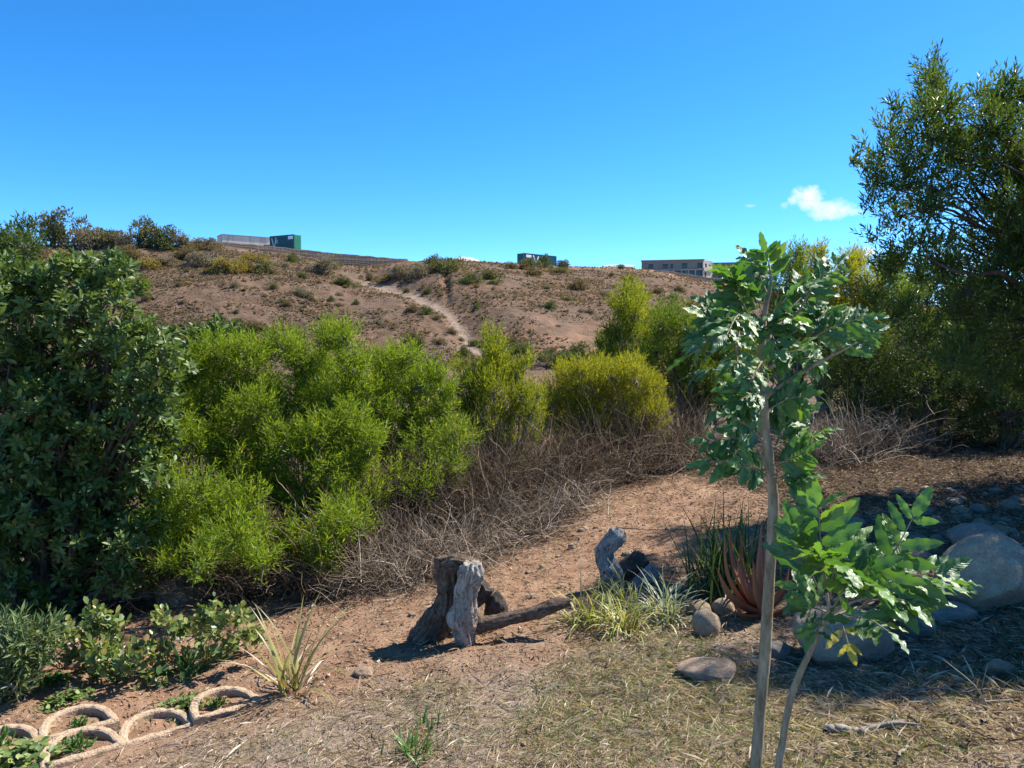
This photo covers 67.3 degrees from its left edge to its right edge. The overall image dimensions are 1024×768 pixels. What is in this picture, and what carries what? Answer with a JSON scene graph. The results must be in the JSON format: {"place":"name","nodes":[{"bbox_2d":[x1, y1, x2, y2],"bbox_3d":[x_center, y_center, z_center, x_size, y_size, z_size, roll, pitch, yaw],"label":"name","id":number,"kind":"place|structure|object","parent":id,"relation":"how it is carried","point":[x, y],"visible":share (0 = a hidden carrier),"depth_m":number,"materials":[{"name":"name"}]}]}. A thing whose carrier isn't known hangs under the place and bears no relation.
{"place":"outdoors","nodes":[
{"label":"outdoors","id":0,"kind":"place"},
{"bbox_2d":[0,243,1004,488],"bbox_3d":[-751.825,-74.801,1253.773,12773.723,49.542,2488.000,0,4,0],"label":"hillside","id":1,"kind":"structure","parent":0,"point":[573,331],"depth_m":135.59,"materials":[{"name":"soil"}]},
{"bbox_2d":[33,205,91,247],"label":"hill shrub","id":2,"kind":"object","parent":1,"relation":"on","point":[56,233],"visible":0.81,"depth_m":173.49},
{"bbox_2d":[60,226,109,249],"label":"hill shrub","id":3,"kind":"object","parent":1,"relation":"on","point":[75,241],"visible":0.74,"depth_m":172.35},
{"bbox_2d":[78,227,123,247],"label":"hill shrub","id":4,"kind":"object","parent":1,"relation":"on","point":[106,232],"visible":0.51,"depth_m":172.59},
{"bbox_2d":[102,229,144,248],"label":"hill shrub","id":5,"kind":"object","parent":1,"relation":"on","point":[126,239],"visible":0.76,"depth_m":173.56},
{"bbox_2d":[113,244,146,258],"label":"hill shrub","id":6,"kind":"object","parent":1,"relation":"on","point":[130,252],"visible":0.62,"depth_m":158.35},
{"bbox_2d":[127,214,166,247],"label":"hill shrub","id":7,"kind":"object","parent":1,"relation":"on","point":[145,231],"visible":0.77,"depth_m":175.54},
{"bbox_2d":[135,256,164,269],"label":"hill shrub","id":8,"kind":"object","parent":1,"relation":"on","point":[146,262],"visible":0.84,"depth_m":150.69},
{"bbox_2d":[142,224,188,249],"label":"hill shrub","id":9,"kind":"object","parent":1,"relation":"on","point":[167,230],"visible":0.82,"depth_m":174.83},
{"bbox_2d":[150,256,183,265],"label":"hill shrub","id":10,"kind":"object","parent":1,"relation":"on","point":[165,260],"visible":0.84,"depth_m":153.84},
{"bbox_2d":[165,229,199,248],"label":"hill shrub","id":11,"kind":"object","parent":1,"relation":"on","point":[184,238],"visible":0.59,"depth_m":175.75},
{"bbox_2d":[172,245,198,259],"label":"hill shrub","id":12,"kind":"object","parent":1,"relation":"on","point":[181,255],"visible":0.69,"depth_m":158.77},
{"bbox_2d":[180,241,220,251],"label":"hill shrub","id":13,"kind":"object","parent":1,"relation":"on","point":[200,246],"visible":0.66,"depth_m":173.40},
{"bbox_2d":[182,250,221,266],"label":"hill shrub","id":14,"kind":"object","parent":1,"relation":"on","point":[201,258],"visible":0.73,"depth_m":153.21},
{"bbox_2d":[189,237,225,248],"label":"hill shrub","id":15,"kind":"object","parent":1,"relation":"on","point":[206,241],"visible":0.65,"depth_m":175.65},
{"bbox_2d":[198,255,240,273],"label":"hill shrub","id":16,"kind":"object","parent":1,"relation":"on","point":[221,264],"visible":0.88,"depth_m":147.99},
{"bbox_2d":[225,256,256,273],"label":"hill shrub","id":17,"kind":"object","parent":1,"relation":"on","point":[244,266],"visible":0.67,"depth_m":149.58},
{"bbox_2d":[217,234,269,245],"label":"flat roofed building","id":18,"kind":"structure","parent":1,"relation":"on","point":[255,240],"depth_m":200.29,"materials":[{"name":"paint"}]},
{"bbox_2d":[240,252,272,262],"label":"hill shrub","id":19,"kind":"object","parent":1,"relation":"on","point":[254,256],"visible":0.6,"depth_m":165.23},
{"bbox_2d":[241,258,273,275],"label":"hill shrub","id":20,"kind":"object","parent":1,"relation":"on","point":[263,268],"visible":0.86,"depth_m":151.84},
{"bbox_2d":[270,234,300,249],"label":"shipping container","id":21,"kind":"object","parent":1,"relation":"on","point":[292,241],"visible":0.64,"depth_m":194.68,"materials":[{"name":"metal"}]},
{"bbox_2d":[291,285,319,297],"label":"hill shrub","id":22,"kind":"object","parent":1,"relation":"on","point":[301,292],"visible":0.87,"depth_m":138.89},
{"bbox_2d":[223,242,407,265],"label":"retaining wall","id":23,"kind":"structure","parent":1,"relation":"on","point":[356,259],"depth_m":193.30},
{"bbox_2d":[297,253,339,276],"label":"hill shrub","id":24,"kind":"object","parent":1,"relation":"on","point":[319,266],"visible":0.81,"depth_m":167.64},
{"bbox_2d":[390,264,413,277],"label":"hill shrub","id":25,"kind":"object","parent":1,"relation":"on","point":[400,270],"visible":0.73,"depth_m":171.19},
{"bbox_2d":[406,263,439,278],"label":"hill shrub","id":26,"kind":"object","parent":1,"relation":"on","point":[422,270],"visible":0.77,"depth_m":167.16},
{"bbox_2d":[418,257,467,276],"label":"hill shrub","id":27,"kind":"object","parent":1,"relation":"on","point":[444,266],"visible":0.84,"depth_m":167.73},
{"bbox_2d":[451,272,485,282],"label":"hill shrub","id":28,"kind":"object","parent":1,"relation":"on","point":[468,278],"visible":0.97,"depth_m":154.56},
{"bbox_2d":[30,245,949,367],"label":"hillside scrub","id":29,"kind":"object","parent":1,"relation":"on","point":[322,305],"visible":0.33,"depth_m":145.92,"materials":[{"name":"soil"}]},
{"bbox_2d":[478,268,504,279],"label":"hill shrub","id":30,"kind":"object","parent":1,"relation":"on","point":[489,275],"visible":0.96,"depth_m":158.10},
{"bbox_2d":[508,342,533,353],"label":"hill shrub","id":31,"kind":"object","parent":1,"relation":"on","point":[522,346],"visible":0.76,"depth_m":110.83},
{"bbox_2d":[517,253,556,265],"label":"shipping container","id":32,"kind":"object","parent":1,"relation":"on","point":[520,256],"visible":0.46,"depth_m":220.21,"materials":[{"name":"metal"}]},
{"bbox_2d":[538,348,579,367],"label":"hill shrub","id":33,"kind":"object","parent":1,"relation":"on","point":[552,356],"visible":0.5,"depth_m":105.62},
{"bbox_2d":[566,276,590,289],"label":"hill shrub","id":34,"kind":"object","parent":1,"relation":"on","point":[576,284],"visible":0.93,"depth_m":163.07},
{"bbox_2d":[568,340,591,357],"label":"hill shrub","id":35,"kind":"object","parent":1,"relation":"on","point":[574,349],"visible":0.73,"depth_m":110.14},
{"bbox_2d":[641,259,734,277],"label":"unfinished building","id":36,"kind":"structure","parent":1,"relation":"on","point":[699,267],"depth_m":240.14,"materials":[{"name":"grey concrete"}]},
{"bbox_2d":[656,270,728,282],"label":"retaining wall","id":37,"kind":"structure","parent":1,"relation":"on","point":[696,276],"depth_m":235.54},
{"bbox_2d":[0,407,1023,767],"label":"ground","id":38,"kind":"structure","parent":0,"point":[122,711],"depth_m":4.19,"materials":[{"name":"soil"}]},
{"bbox_2d":[0,724,37,750],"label":"edging block","id":39,"kind":"structure","parent":38,"relation":"on","point":[25,730],"depth_m":3.74,"materials":[{"name":"beige concrete"}]},
{"bbox_2d":[0,725,19,745],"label":"succulent","id":40,"kind":"object","parent":39,"relation":"in","point":[6,729],"visible":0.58,"depth_m":3.66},
{"bbox_2d":[0,210,48,599],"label":"feathery tree","id":41,"kind":"object","parent":38,"relation":"on","point":[20,234],"visible":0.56,"depth_m":7.50,"materials":[{"name":"green plant"}]},
{"bbox_2d":[0,599,79,704],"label":"silver shrub","id":42,"kind":"object","parent":38,"relation":"on","point":[23,652],"visible":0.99,"depth_m":4.26,"materials":[{"name":"green plant"}]},
{"bbox_2d":[31,670,81,694],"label":"creeping plant","id":43,"kind":"object","parent":38,"relation":"on","point":[48,680],"visible":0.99,"depth_m":4.42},
{"bbox_2d":[31,683,98,712],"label":"creeping plant","id":44,"kind":"object","parent":38,"relation":"on","point":[72,694],"visible":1,"depth_m":4.13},
{"bbox_2d":[38,704,119,740],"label":"edging block","id":45,"kind":"structure","parent":38,"relation":"on","point":[105,716],"depth_m":3.86,"materials":[{"name":"beige concrete"}]},
{"bbox_2d":[39,726,125,767],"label":"edging block","id":46,"kind":"structure","parent":38,"relation":"on","point":[101,733],"depth_m":3.57,"materials":[{"name":"beige concrete"}]},
{"bbox_2d":[57,729,96,756],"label":"succulent","id":47,"kind":"object","parent":46,"relation":"in","point":[79,737],"visible":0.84,"depth_m":3.58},
{"bbox_2d":[0,246,200,630],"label":"glossy tree","id":48,"kind":"object","parent":38,"relation":"on","point":[75,483],"visible":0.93,"depth_m":5.61,"materials":[{"name":"green plant"}]},
{"bbox_2d":[57,596,151,685],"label":"rose bush","id":49,"kind":"object","parent":38,"relation":"on","point":[100,659],"visible":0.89,"depth_m":4.41,"materials":[{"name":"green plant"}]},
{"bbox_2d":[118,708,193,747],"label":"edging block","id":50,"kind":"structure","parent":38,"relation":"on","point":[182,717],"depth_m":3.81,"materials":[{"name":"beige concrete"}]},
{"bbox_2d":[147,688,210,724],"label":"creeping plant","id":51,"kind":"object","parent":50,"relation":"on","point":[182,702],"visible":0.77,"depth_m":3.99,"materials":[{"name":"green plant"}]},
{"bbox_2d":[155,574,210,608],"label":"shrub","id":52,"kind":"object","parent":38,"relation":"on","point":[177,596],"visible":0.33,"depth_m":5.94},
{"bbox_2d":[126,592,267,690],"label":"rose bush","id":53,"kind":"object","parent":38,"relation":"on","point":[181,627],"visible":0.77,"depth_m":4.46,"materials":[{"name":"green plant"}]},
{"bbox_2d":[127,325,293,587],"bbox_3d":[-2.647,0.705,6.539,1.580,2.470,3.738,-1,4,-16],"label":"green bush","id":54,"kind":"object","parent":38,"relation":"on","point":[208,430],"visible":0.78,"depth_m":6.41,"materials":[{"name":"plant"}]},
{"bbox_2d":[178,312,245,523],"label":"glossy shrub","id":55,"kind":"object","parent":38,"relation":"on","point":[218,319],"visible":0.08,"depth_m":8.25,"materials":[{"name":"green plant"}]},
{"bbox_2d":[189,686,261,727],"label":"edging block","id":56,"kind":"structure","parent":38,"relation":"on","point":[198,719],"depth_m":3.96,"materials":[{"name":"beige concrete"}]},
{"bbox_2d":[63,462,480,620],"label":"brown twigs","id":57,"kind":"object","parent":38,"relation":"on","point":[241,582],"visible":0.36,"depth_m":5.85,"materials":[{"name":"plant"}]},
{"bbox_2d":[215,589,358,709],"bbox_3d":[-1.170,1.369,3.965,0.764,0.514,0.929,0,4,0],"label":"flax plant","id":58,"kind":"object","parent":38,"relation":"on","point":[292,682],"visible":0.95,"depth_m":4.03,"materials":[{"name":"green plant"}]},
{"bbox_2d":[208,308,394,585],"bbox_3d":[-1.854,0.562,6.922,1.567,2.584,3.571,-1,4,-13],"label":"green bush","id":59,"kind":"object","parent":38,"relation":"on","point":[325,395],"visible":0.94,"depth_m":6.56,"materials":[{"name":"plant"}]},
{"bbox_2d":[21,378,588,580],"bbox_3d":[-1.907,1.272,9.252,7.784,2.890,4.232,-1,4,-20],"label":"back brush","id":60,"kind":"object","parent":38,"relation":"on","point":[275,513],"visible":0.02,"depth_m":8.77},
{"bbox_2d":[353,666,373,677],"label":"stone","id":61,"kind":"object","parent":38,"relation":"on","point":[361,671],"visible":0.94,"depth_m":4.05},
{"bbox_2d":[329,332,488,519],"bbox_3d":[-1.015,0.572,7.604,1.669,2.197,2.427,0,4,0],"label":"green bush","id":62,"kind":"object","parent":38,"relation":"on","point":[415,384],"visible":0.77,"depth_m":7.36,"materials":[{"name":"plant"}]},
{"bbox_2d":[259,388,592,585],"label":"bush undergrowth","id":63,"kind":"object","parent":38,"relation":"on","point":[493,500],"visible":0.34,"depth_m":6.76,"materials":[{"name":"plant"}]},
{"bbox_2d":[380,724,471,767],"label":"weed tuft","id":64,"kind":"object","parent":38,"relation":"on","point":[406,746],"visible":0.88,"depth_m":3.24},
{"bbox_2d":[409,702,450,737],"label":"weed tuft","id":65,"kind":"object","parent":38,"relation":"on","point":[424,719],"visible":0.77,"depth_m":3.46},
{"bbox_2d":[241,445,666,624],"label":"dead twigs","id":66,"kind":"object","parent":38,"relation":"on","point":[411,563],"depth_m":6.14,"materials":[{"name":"plant"}]},
{"bbox_2d":[406,553,570,646],"bbox_3d":[-0.186,1.347,4.529,1.015,0.735,0.414,-1,4,-9],"label":"tree stump","id":67,"kind":"object","parent":38,"relation":"on","point":[465,592],"visible":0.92,"depth_m":4.41,"materials":[{"name":"grey wood"}]},
{"bbox_2d":[447,317,551,477],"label":"tall shrub","id":68,"kind":"object","parent":38,"relation":"on","point":[494,371],"visible":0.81,"depth_m":7.99,"materials":[{"name":"plant"}]},
{"bbox_2d":[277,362,773,599],"bbox_3d":[0.353,0.701,7.899,6.030,1.863,2.586,-3,4,-37],"label":"dark thicket","id":69,"kind":"object","parent":38,"relation":"on","point":[627,446],"visible":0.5,"depth_m":7.80,"materials":[{"name":"plant"}]},
{"bbox_2d":[70,446,1023,767],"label":"dry straw","id":70,"kind":"object","parent":38,"relation":"on","point":[820,672],"visible":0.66,"depth_m":3.37,"materials":[{"name":"plant"}]},
{"bbox_2d":[414,425,706,554],"bbox_3d":[0.473,0.987,8.142,4.478,1.189,2.082,-3,5,-39],"label":"dry thicket","id":71,"kind":"object","parent":38,"relation":"on","point":[644,467],"visible":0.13,"depth_m":8.12,"materials":[{"name":"plant"}]},
{"bbox_2d":[532,563,634,642],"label":"grass clump","id":72,"kind":"object","parent":38,"relation":"on","point":[585,612],"visible":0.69,"depth_m":4.63,"materials":[{"name":"plant"}]},
{"bbox_2d":[535,347,674,462],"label":"round bush","id":73,"kind":"object","parent":38,"relation":"on","point":[640,376],"visible":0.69,"depth_m":8.79,"materials":[{"name":"plant"}]},
{"bbox_2d":[570,575,673,649],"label":"grass clump","id":74,"kind":"object","parent":38,"relation":"on","point":[620,623],"visible":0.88,"depth_m":4.42,"materials":[{"name":"plant"}]},
{"bbox_2d":[578,554,669,620],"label":"grass clump","id":75,"kind":"object","parent":38,"relation":"on","point":[620,594],"visible":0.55,"depth_m":4.93,"materials":[{"name":"plant"}]},
{"bbox_2d":[583,269,668,440],"bbox_3d":[1.975,-0.177,13.350,1.552,3.614,2.033,0,4,0],"label":"loose tree","id":76,"kind":"object","parent":38,"relation":"on","point":[631,311],"visible":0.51,"depth_m":12.81,"materials":[{"name":"plant"}]},
{"bbox_2d":[594,527,660,593],"bbox_3d":[0.782,1.244,5.451,0.475,0.541,0.383,-1,4,-15],"label":"tree stump","id":77,"kind":"object","parent":38,"relation":"on","point":[612,541],"visible":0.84,"depth_m":5.30,"materials":[{"name":"grey wood"}]},
{"bbox_2d":[619,560,713,637],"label":"grass clump","id":78,"kind":"object","parent":38,"relation":"on","point":[668,604],"visible":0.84,"depth_m":4.54,"materials":[{"name":"plant"}]},
{"bbox_2d":[628,290,768,444],"bbox_3d":[2.705,-0.119,11.313,2.004,2.541,2.344,2,4,34],"label":"green shrub","id":79,"kind":"object","parent":38,"relation":"on","point":[671,321],"visible":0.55,"depth_m":10.87,"materials":[{"name":"green plant"}]},
{"bbox_2d":[686,599,710,615],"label":"boulder","id":80,"kind":"object","parent":38,"relation":"on","point":[694,605],"visible":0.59,"depth_m":4.58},
{"bbox_2d":[676,657,735,681],"bbox_3d":[0.929,1.362,3.678,0.274,0.098,0.206,1,4,21],"label":"boulder","id":81,"kind":"object","parent":38,"relation":"on","point":[708,668],"visible":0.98,"depth_m":3.63,"materials":[{"name":"stone"}]},
{"bbox_2d":[691,609,720,638],"bbox_3d":[1.075,1.336,4.262,0.155,0.182,0.144,0,4,0],"label":"boulder","id":82,"kind":"object","parent":38,"relation":"on","point":[706,622],"visible":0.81,"depth_m":4.21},
{"bbox_2d":[651,489,791,605],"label":"strap clump","id":83,"kind":"object","parent":38,"relation":"on","point":[715,558],"visible":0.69,"depth_m":4.95,"materials":[{"name":"plant"}]},
{"bbox_2d":[710,598,735,614],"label":"boulder","id":84,"kind":"object","parent":38,"relation":"on","point":[718,606],"visible":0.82,"depth_m":4.59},
{"bbox_2d":[716,514,789,618],"bbox_3d":[1.408,1.086,4.515,0.487,0.610,0.401,0,4,0],"label":"aloe","id":85,"kind":"object","parent":38,"relation":"on","point":[750,601],"visible":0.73,"depth_m":4.46,"materials":[{"name":"red plant"}]},
{"bbox_2d":[667,232,889,767],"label":"sapling","id":86,"kind":"object","parent":38,"relation":"on","point":[742,410],"visible":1,"depth_m":2.36,"materials":[{"name":"green plant"}]},
{"bbox_2d":[771,640,793,661],"bbox_3d":[1.351,1.367,3.917,0.169,0.121,0.119,0,4,0],"label":"boulder","id":87,"kind":"object","parent":38,"relation":"on","point":[781,650],"visible":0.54,"depth_m":3.87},
{"bbox_2d":[745,233,820,398],"bbox_3d":[5.045,-0.930,13.895,1.777,3.323,2.245,1,4,14],"label":"slender tree","id":88,"kind":"object","parent":38,"relation":"on","point":[795,264],"visible":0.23,"depth_m":13.30,"materials":[{"name":"plant"}]},
{"bbox_2d":[638,380,981,473],"bbox_3d":[3.317,0.586,9.118,4.572,1.323,2.769,0,4,0],"label":"grey brush","id":89,"kind":"object","parent":38,"relation":"on","point":[849,441],"visible":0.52,"depth_m":8.92,"materials":[{"name":"plant"}]},
{"bbox_2d":[602,428,1023,757],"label":"leaf litter","id":90,"kind":"object","parent":38,"relation":"on","point":[937,476],"visible":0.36,"depth_m":6.41,"materials":[{"name":"plant"}]},
{"bbox_2d":[782,237,852,412],"bbox_3d":[5.548,-0.991,13.287,1.908,3.015,2.162,0,4,0],"label":"slender tree","id":91,"kind":"object","parent":38,"relation":"on","point":[821,252],"visible":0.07,"depth_m":12.66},
{"bbox_2d":[792,605,893,667],"bbox_3d":[1.664,1.273,3.889,0.486,0.265,0.406,0,4,0],"label":"boulder","id":92,"kind":"object","parent":38,"relation":"on","point":[867,648],"visible":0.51,"depth_m":3.74,"materials":[{"name":"stone"}]},
{"bbox_2d":[802,332,915,434],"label":"shaded shrub","id":93,"kind":"object","parent":38,"relation":"on","point":[858,379],"visible":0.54,"depth_m":9.99,"materials":[{"name":"plant"}]},
{"bbox_2d":[821,238,904,399],"bbox_3d":[5.817,-0.961,12.837,1.259,2.930,2.418,2,4,23],"label":"slender tree","id":94,"kind":"object","parent":38,"relation":"on","point":[850,287],"visible":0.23,"depth_m":12.29,"materials":[{"name":"plant"}]},
{"bbox_2d":[823,721,919,735],"bbox_3d":[1.339,1.312,2.856,0.348,0.107,0.072,1,4,8],"label":"stick","id":95,"kind":"object","parent":38,"relation":"on","point":[836,726],"visible":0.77,"depth_m":2.87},
{"bbox_2d":[762,470,982,767],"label":"sapling","id":96,"kind":"object","parent":38,"relation":"on","point":[855,565],"visible":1,"depth_m":2.30,"materials":[{"name":"green plant"}]},
{"bbox_2d":[862,242,952,407],"bbox_3d":[6.542,-1.000,12.896,1.452,2.845,2.334,1,4,15],"label":"slender tree","id":97,"kind":"object","parent":38,"relation":"on","point":[904,288],"visible":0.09,"depth_m":12.40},
{"bbox_2d":[899,615,935,640],"bbox_3d":[2.128,1.276,4.037,0.174,0.218,0.130,2,4,24],"label":"boulder","id":98,"kind":"object","parent":38,"relation":"on","point":[925,629],"visible":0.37,"depth_m":3.99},
{"bbox_2d":[857,302,1001,446],"bbox_3d":[5.393,-0.061,9.944,2.069,1.987,2.148,0,4,0],"label":"shaded shrub","id":99,"kind":"object","parent":38,"relation":"on","point":[919,392],"visible":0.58,"depth_m":9.50,"materials":[{"name":"plant"}]},
{"bbox_2d":[848,39,1023,410],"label":"tree","id":100,"kind":"object","parent":38,"relation":"on","point":[1004,247],"visible":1,"depth_m":6.10,"materials":[{"name":"green plant"}]},
{"bbox_2d":[893,665,1002,699],"bbox_3d":[1.810,1.266,3.204,0.465,0.284,0.201,0,4,0],"label":"stick","id":101,"kind":"object","parent":38,"relation":"on","point":[961,692],"visible":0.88,"depth_m":3.18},
{"bbox_2d":[929,601,977,622],"bbox_3d":[2.446,1.276,4.306,0.322,0.119,0.178,0,4,0],"label":"boulder","id":102,"kind":"object","parent":38,"relation":"on","point":[961,611],"visible":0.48,"depth_m":4.24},
{"bbox_2d":[924,264,1023,406],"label":"slender tree","id":103,"kind":"object","parent":38,"relation":"on","point":[936,309],"visible":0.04,"depth_m":12.47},
{"bbox_2d":[946,522,1007,544],"bbox_3d":[3.214,1.070,5.336,0.367,0.212,0.336,-2,4,-32],"label":"boulder","id":104,"kind":"object","parent":38,"relation":"on","point":[957,533],"visible":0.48,"depth_m":5.29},
{"bbox_2d":[934,532,1023,609],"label":"boulder","id":105,"kind":"object","parent":38,"relation":"on","point":[994,568],"visible":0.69,"depth_m":4.35,"materials":[{"name":"stone"}]},
{"bbox_2d":[943,659,1017,722],"bbox_3d":[1.925,1.205,3.026,0.387,0.214,0.195,-1,4,-15],"label":"stick","id":106,"kind":"object","parent":38,"relation":"on","point":[985,703],"visible":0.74,"depth_m":3.00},
{"bbox_2d":[955,314,1023,449],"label":"shaded shrub","id":107,"kind":"object","parent":38,"relation":"on","point":[1010,428],"visible":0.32,"depth_m":9.10,"materials":[{"name":"plant"}]},
{"bbox_2d":[982,658,1016,676],"bbox_3d":[2.208,1.289,3.486,0.143,0.090,0.090,0,4,0],"label":"boulder","id":108,"kind":"object","parent":38,"relation":"on","point":[997,666],"visible":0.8,"depth_m":3.46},
{"bbox_2d":[1001,499,1021,509],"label":"pebble","id":109,"kind":"object","parent":38,"relation":"on","point":[1012,503],"visible":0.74,"depth_m":6.39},
{"bbox_3d":[-2.285,1.810,3.416,0.346,0.207,0.302,-3,4,-37],"label":"edging block","id":110,"kind":"object","parent":38,"relation":"on","visible":0},
{"bbox_2d":[0,733,80,767],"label":"creeping plant","id":111,"kind":"object","parent":110,"relation":"on","point":[22,752],"visible":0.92,"depth_m":3.48,"materials":[{"name":"green plant"}]},
{"bbox_2d":[0,0,1023,301],"label":"sky","id":112,"kind":"structure","parent":0,"point":[597,133],"materials":[{"name":"blue"}]},
{"bbox_2d":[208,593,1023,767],"bbox_3d":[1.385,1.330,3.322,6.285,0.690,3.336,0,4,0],"label":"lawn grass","id":113,"kind":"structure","parent":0,"point":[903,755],"depth_m":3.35,"materials":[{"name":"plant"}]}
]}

